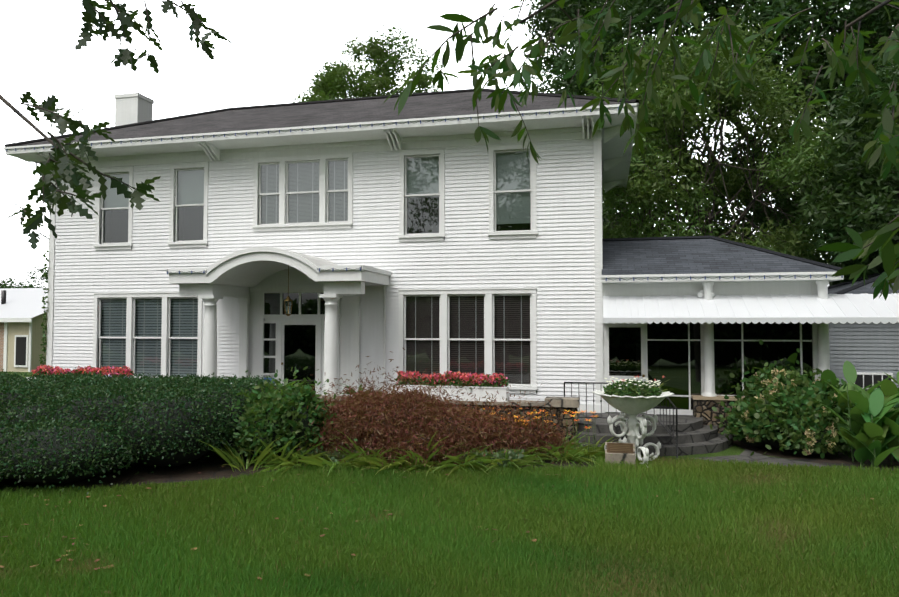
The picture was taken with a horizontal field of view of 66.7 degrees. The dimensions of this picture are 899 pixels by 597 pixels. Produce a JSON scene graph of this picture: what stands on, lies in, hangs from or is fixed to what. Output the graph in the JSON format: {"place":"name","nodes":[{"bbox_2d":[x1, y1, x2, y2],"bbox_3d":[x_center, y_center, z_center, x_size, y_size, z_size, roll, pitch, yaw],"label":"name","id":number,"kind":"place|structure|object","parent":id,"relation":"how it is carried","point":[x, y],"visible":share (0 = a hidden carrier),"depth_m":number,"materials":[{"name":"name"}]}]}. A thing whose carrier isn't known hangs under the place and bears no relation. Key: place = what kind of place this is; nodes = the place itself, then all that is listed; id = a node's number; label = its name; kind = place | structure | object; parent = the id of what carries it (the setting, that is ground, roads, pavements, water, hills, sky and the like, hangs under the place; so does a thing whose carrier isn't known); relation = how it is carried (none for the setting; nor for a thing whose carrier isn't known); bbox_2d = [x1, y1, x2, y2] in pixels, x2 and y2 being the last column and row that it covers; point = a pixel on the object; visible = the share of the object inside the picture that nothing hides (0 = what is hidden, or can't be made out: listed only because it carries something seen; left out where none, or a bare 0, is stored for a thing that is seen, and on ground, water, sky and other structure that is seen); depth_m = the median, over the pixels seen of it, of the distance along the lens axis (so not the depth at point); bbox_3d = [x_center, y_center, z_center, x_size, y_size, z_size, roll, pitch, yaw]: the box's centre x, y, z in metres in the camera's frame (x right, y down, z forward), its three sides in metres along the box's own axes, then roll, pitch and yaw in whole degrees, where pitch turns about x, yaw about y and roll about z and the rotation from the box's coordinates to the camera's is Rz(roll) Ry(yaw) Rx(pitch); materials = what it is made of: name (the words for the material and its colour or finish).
{"place":"outdoors","nodes":[
{"label":"outdoors","id":0,"kind":"place"},
{"bbox_2d":[0,288,47,371],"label":"neighbour building","id":1,"kind":"structure","parent":0,"point":[21,321],"depth_m":36.48,"materials":[{"name":"wood"}]},
{"bbox_2d":[292,24,447,102],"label":"tree","id":2,"kind":"object","parent":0,"point":[338,74],"depth_m":46.53,"materials":[{"name":"green plant"}]},
{"bbox_2d":[0,0,892,287],"label":"sky","id":3,"kind":"structure","parent":0,"point":[277,46],"materials":[{"name":"white"}]},
{"bbox_2d":[0,371,898,596],"bbox_3d":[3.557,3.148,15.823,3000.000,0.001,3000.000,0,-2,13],"label":"ground","id":4,"kind":"structure","parent":0,"point":[734,449],"depth_m":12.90,"materials":[{"name":"green plant"}]},
{"bbox_2d":[0,265,47,287],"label":"tree","id":5,"kind":"object","parent":4,"relation":"on","point":[4,285],"depth_m":53.84,"materials":[{"name":"plant"}]},
{"bbox_2d":[0,369,293,493],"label":"boxwood hedge","id":6,"kind":"object","parent":4,"relation":"on","point":[186,386],"depth_m":11.56,"materials":[{"name":"green plant"}]},
{"bbox_2d":[270,348,587,471],"bbox_3d":[-0.519,2.127,13.195,6.365,2.250,3.710,0,-2,13],"label":"shrub","id":7,"kind":"object","parent":4,"relation":"on","point":[433,409],"depth_m":12.56,"materials":[{"name":"brown plant"}]},
{"bbox_2d":[282,395,579,441],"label":"terrace stone wall","id":8,"kind":"structure","parent":4,"relation":"on","point":[561,405],"depth_m":14.05,"materials":[{"name":"beige stone"}]},
{"bbox_2d":[27,377,508,401],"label":"planter boxes","id":9,"kind":"object","parent":8,"relation":"on","point":[480,392],"visible":0.31,"depth_m":14.45,"materials":[{"name":"white wood"}]},
{"bbox_2d":[30,365,133,377],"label":"red flowers","id":10,"kind":"object","parent":9,"relation":"on","point":[115,370],"visible":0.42,"depth_m":16.70,"materials":[{"name":"red plant"}]},
{"bbox_2d":[394,371,508,389],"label":"red flowers","id":11,"kind":"object","parent":9,"relation":"on","point":[465,377],"visible":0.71,"depth_m":14.62,"materials":[{"name":"red plant"}]},
{"bbox_2d":[166,247,390,395],"bbox_3d":[-4.099,0.763,16.620,4.940,3.825,2.050,0,-2,13],"label":"porch canopy and columns","id":12,"kind":"object","parent":8,"relation":"on","point":[237,274],"visible":0.81,"depth_m":16.18,"materials":[{"name":"white wood"}]},
{"bbox_2d":[284,265,291,315],"bbox_3d":[-3.927,-0.201,16.641,0.226,1.272,0.198,0,-2,13],"label":"porch lantern","id":13,"kind":"object","parent":12,"relation":"hanging from","point":[287,299],"visible":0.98,"depth_m":16.60,"materials":[{"name":"metal"}]},
{"bbox_2d":[319,267,360,271],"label":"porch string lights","id":14,"kind":"object","parent":12,"relation":"attached to","point":[338,269],"visible":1,"depth_m":15.22,"materials":[{"name":"white plastic"}]},
{"bbox_2d":[383,285,385,389],"bbox_3d":[-1.621,1.130,17.027,0.070,2.920,0.070,0,-2,13],"label":"downspout","id":15,"kind":"object","parent":12,"relation":"attached to","point":[384,328],"visible":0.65,"depth_m":17.01,"materials":[{"name":"white metal"}]},
{"bbox_2d":[256,376,316,394],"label":"leaves","id":16,"kind":"object","parent":8,"relation":"on","point":[291,384],"visible":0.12,"depth_m":15.30,"materials":[{"name":"green plant"}]},
{"bbox_2d":[52,139,602,404],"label":"house siding walls","id":17,"kind":"structure","parent":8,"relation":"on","point":[553,262],"depth_m":17.15,"materials":[{"name":"white wood"}]},
{"bbox_2d":[39,250,48,364],"bbox_3d":[-11.452,0.686,19.281,0.258,4.117,0.218,0,-2,13],"label":"vine","id":18,"kind":"object","parent":17,"relation":"attached to","point":[45,319],"visible":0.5,"depth_m":19.27,"materials":[{"name":"green plant"}]},
{"bbox_2d":[248,286,350,395],"bbox_3d":[-3.891,1.198,17.642,3.300,3.030,0.154,0,-2,13],"label":"entry door frame","id":19,"kind":"object","parent":17,"relation":"attached to","point":[258,318],"visible":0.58,"depth_m":17.67,"materials":[{"name":"white wood"}]},
{"bbox_2d":[264,293,324,390],"bbox_3d":[-3.862,1.202,17.633,2.040,2.700,0.001,0,-2,13],"label":"door glass","id":20,"kind":"object","parent":19,"relation":"in","point":[299,346],"visible":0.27,"depth_m":17.67,"materials":[{"name":"black glass"}]},
{"bbox_2d":[98,151,530,383],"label":"window panes","id":21,"kind":"structure","parent":17,"relation":"in","point":[418,333],"depth_m":17.50,"materials":[{"name":"grey glass"}]},
{"bbox_2d":[3,103,638,202],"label":"roof eaves","id":22,"kind":"object","parent":17,"relation":"attached to","point":[615,166],"visible":0.83,"depth_m":17.10,"materials":[{"name":"white wood"}]},
{"bbox_2d":[6,106,632,151],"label":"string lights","id":23,"kind":"object","parent":22,"relation":"attached to","point":[324,128],"visible":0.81,"depth_m":16.73,"materials":[{"name":"white plastic"}]},
{"bbox_2d":[4,88,638,197],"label":"roof shingles","id":24,"kind":"object","parent":22,"relation":"on","point":[380,108],"visible":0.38,"depth_m":18.88,"materials":[{"name":"grey"}]},
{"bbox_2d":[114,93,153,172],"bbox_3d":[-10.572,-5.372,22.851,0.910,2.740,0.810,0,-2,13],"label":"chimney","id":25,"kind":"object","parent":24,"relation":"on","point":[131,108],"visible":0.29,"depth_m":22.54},
{"bbox_2d":[46,126,603,412],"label":"window frames","id":26,"kind":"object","parent":17,"relation":"attached to","point":[323,154],"depth_m":17.39,"materials":[{"name":"white wood"}]},
{"bbox_2d":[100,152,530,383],"bbox_3d":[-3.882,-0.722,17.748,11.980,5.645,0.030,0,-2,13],"label":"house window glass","id":27,"kind":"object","parent":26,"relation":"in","point":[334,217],"visible":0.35,"depth_m":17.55,"materials":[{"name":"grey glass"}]},
{"bbox_2d":[338,383,376,395],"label":"leaves","id":28,"kind":"object","parent":8,"relation":"on","point":[347,392],"visible":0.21,"depth_m":15.10,"materials":[{"name":"green plant"}]},
{"bbox_2d":[0,461,873,593],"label":"fallen leaves","id":29,"kind":"object","parent":4,"relation":"on","point":[533,540],"visible":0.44,"depth_m":8.02,"materials":[{"name":"brown plant"}]},
{"bbox_2d":[238,409,649,478],"bbox_3d":[-0.089,2.667,12.554,7.602,1.133,3.307,1,-2,-18],"label":"daylily","id":30,"kind":"object","parent":4,"relation":"on","point":[580,454],"depth_m":11.97,"materials":[{"name":"green plant"}]},
{"bbox_2d":[493,412,595,460],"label":"daylily stalks","id":31,"kind":"object","parent":30,"relation":"attached to","point":[573,431],"visible":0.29,"depth_m":12.79,"materials":[{"name":"plant"}]},
{"bbox_2d":[0,0,892,148],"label":"tree branches","id":32,"kind":"object","parent":4,"relation":"on","point":[49,140],"visible":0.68,"depth_m":2.91,"materials":[{"name":"brown plant"}]},
{"bbox_2d":[6,91,160,249],"bbox_3d":[-1.725,-0.649,3.030,2.132,0.881,0.377,-3,-3,53],"label":"oak","id":33,"kind":"object","parent":32,"relation":"on","point":[60,170],"depth_m":2.67,"materials":[{"name":"green plant"}]},
{"bbox_2d":[75,0,232,73],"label":"oak","id":34,"kind":"object","parent":32,"relation":"on","point":[124,57],"depth_m":2.95,"materials":[{"name":"green plant"}]},
{"bbox_2d":[385,0,898,163],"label":"branch","id":35,"kind":"object","parent":32,"relation":"attached to","point":[848,64],"depth_m":3.38,"materials":[{"name":"green plant"}]},
{"bbox_2d":[816,79,898,300],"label":"leaves","id":36,"kind":"object","parent":35,"relation":"attached to","point":[887,148],"depth_m":2.80,"materials":[{"name":"green plant"}]},
{"bbox_2d":[0,441,898,487],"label":"planting bed mulch","id":37,"kind":"object","parent":4,"relation":"on","point":[210,467],"depth_m":12.08,"materials":[{"name":"brown soil"}]},
{"bbox_2d":[219,366,357,463],"bbox_3d":[-3.060,2.161,12.916,3.072,1.818,2.744,0,-2,13],"label":"shrub","id":38,"kind":"object","parent":37,"relation":"on","point":[277,402],"depth_m":12.40,"materials":[{"name":"green plant"}]},
{"bbox_2d":[198,425,462,471],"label":"iris leaves","id":39,"kind":"object","parent":37,"relation":"on","point":[235,457],"visible":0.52,"depth_m":11.94,"materials":[{"name":"green plant"}]},
{"bbox_2d":[284,446,526,467],"bbox_3d":[-0.779,2.901,12.602,4.478,0.399,1.055,0,-2,4],"label":"ground cover","id":40,"kind":"object","parent":37,"relation":"on","point":[512,455],"visible":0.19,"depth_m":12.24,"materials":[{"name":"green plant"}]},
{"bbox_2d":[709,340,866,458],"bbox_3d":[6.974,1.964,13.772,3.180,2.217,2.862,0,-2,13],"label":"hydrangea shrub","id":41,"kind":"object","parent":37,"relation":"on","point":[806,391],"depth_m":13.34,"materials":[{"name":"green plant"}]},
{"bbox_2d":[741,368,847,454],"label":"flowers","id":42,"kind":"object","parent":41,"relation":"on","point":[810,443],"visible":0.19,"depth_m":13.65,"materials":[{"name":"beige plant"}]},
{"bbox_2d":[812,361,898,467],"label":"canna","id":43,"kind":"object","parent":37,"relation":"on","point":[882,430],"depth_m":12.17,"materials":[{"name":"green plant"}]},
{"bbox_2d":[605,442,634,464],"bbox_3d":[3.068,2.819,12.281,0.520,0.400,0.300,0,-2,13],"label":"memorial plaque","id":44,"kind":"object","parent":4,"relation":"on","point":[622,452],"visible":0.89,"depth_m":12.18,"materials":[{"name":"stone"}]},
{"bbox_2d":[564,382,677,457],"bbox_3d":[3.599,2.417,14.059,2.383,1.334,0.733,-1,-3,35],"label":"railing","id":45,"kind":"object","parent":4,"relation":"on","point":[593,383],"visible":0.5,"depth_m":13.87,"materials":[{"name":"black metal"}]},
{"bbox_2d":[592,389,673,467],"bbox_3d":[3.381,2.377,12.585,1.465,1.305,1.442,0,-2,13],"label":"cast iron urn","id":46,"kind":"object","parent":4,"relation":"on","point":[631,408],"visible":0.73,"depth_m":12.42,"materials":[{"name":"paint"}]},
{"bbox_2d":[604,377,660,388],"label":"white flowers","id":47,"kind":"object","parent":46,"relation":"on","point":[634,380],"visible":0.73,"depth_m":12.48,"materials":[{"name":"white plant"}]},
{"bbox_2d":[603,379,662,396],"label":"urn plant leaves","id":48,"kind":"object","parent":46,"relation":"on","point":[633,390],"visible":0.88,"depth_m":12.36,"materials":[{"name":"green plant"}]},
{"bbox_2d":[577,412,732,456],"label":"steps","id":49,"kind":"structure","parent":4,"relation":"on","point":[696,436],"depth_m":13.85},
{"bbox_2d":[602,272,843,414],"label":"sunroom frames","id":50,"kind":"structure","parent":4,"relation":"on","point":[708,288],"depth_m":15.21,"materials":[{"name":"white wood"}]},
{"bbox_2d":[609,322,812,409],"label":"windows","id":51,"kind":"structure","parent":50,"relation":"in","point":[668,360],"depth_m":15.43,"materials":[{"name":"black glass"}]},
{"bbox_2d":[602,236,841,274],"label":"sunroom roof shingles","id":52,"kind":"object","parent":50,"relation":"on","point":[673,255],"visible":0.65,"depth_m":16.00,"materials":[{"name":"grey"}]},
{"bbox_2d":[606,274,842,280],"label":"string lights","id":53,"kind":"object","parent":50,"relation":"attached to","point":[726,278],"visible":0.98,"depth_m":14.92,"materials":[{"name":"white plastic"}]},
{"bbox_2d":[603,293,898,323],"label":"awning","id":54,"kind":"object","parent":50,"relation":"attached to","point":[793,309],"visible":0.92,"depth_m":14.56,"materials":[{"name":"white fabric"}]},
{"bbox_2d":[791,50,898,284],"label":"tree","id":55,"kind":"object","parent":4,"relation":"on","point":[836,219],"depth_m":20.39,"materials":[{"name":"green plant"}]},
{"bbox_2d":[829,322,898,394],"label":"outbuilding","id":56,"kind":"structure","parent":4,"relation":"on","point":[870,352],"depth_m":16.97,"materials":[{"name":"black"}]},
{"bbox_2d":[828,267,898,293],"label":"building roof","id":57,"kind":"structure","parent":56,"relation":"on","point":[858,286],"depth_m":18.32,"materials":[{"name":"grey"}]},
{"bbox_2d":[634,376,667,392],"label":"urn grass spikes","id":58,"kind":"object","parent":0,"point":[658,387],"visible":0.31,"depth_m":12.60,"materials":[{"name":"plant"}]},
{"bbox_2d":[520,0,898,286],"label":"tree","id":59,"kind":"object","parent":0,"point":[563,61],"depth_m":28.89,"materials":[{"name":"green plant"}]},
{"bbox_2d":[691,395,744,441],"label":"stone wall","id":60,"kind":"structure","parent":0,"point":[703,406],"depth_m":14.99,"materials":[{"name":"stone"}]},
{"bbox_2d":[586,14,861,264],"bbox_3d":[9.429,-3.253,25.227,10.883,13.600,8.353,0,-2,13],"label":"tree","id":61,"kind":"object","parent":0,"point":[804,159],"depth_m":23.87,"materials":[{"name":"green plant"}]},
{"bbox_2d":[692,449,892,472],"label":"flagstone path","id":62,"kind":"structure","parent":0,"point":[744,455],"depth_m":12.86,"materials":[{"name":"grey stone"}]}
]}

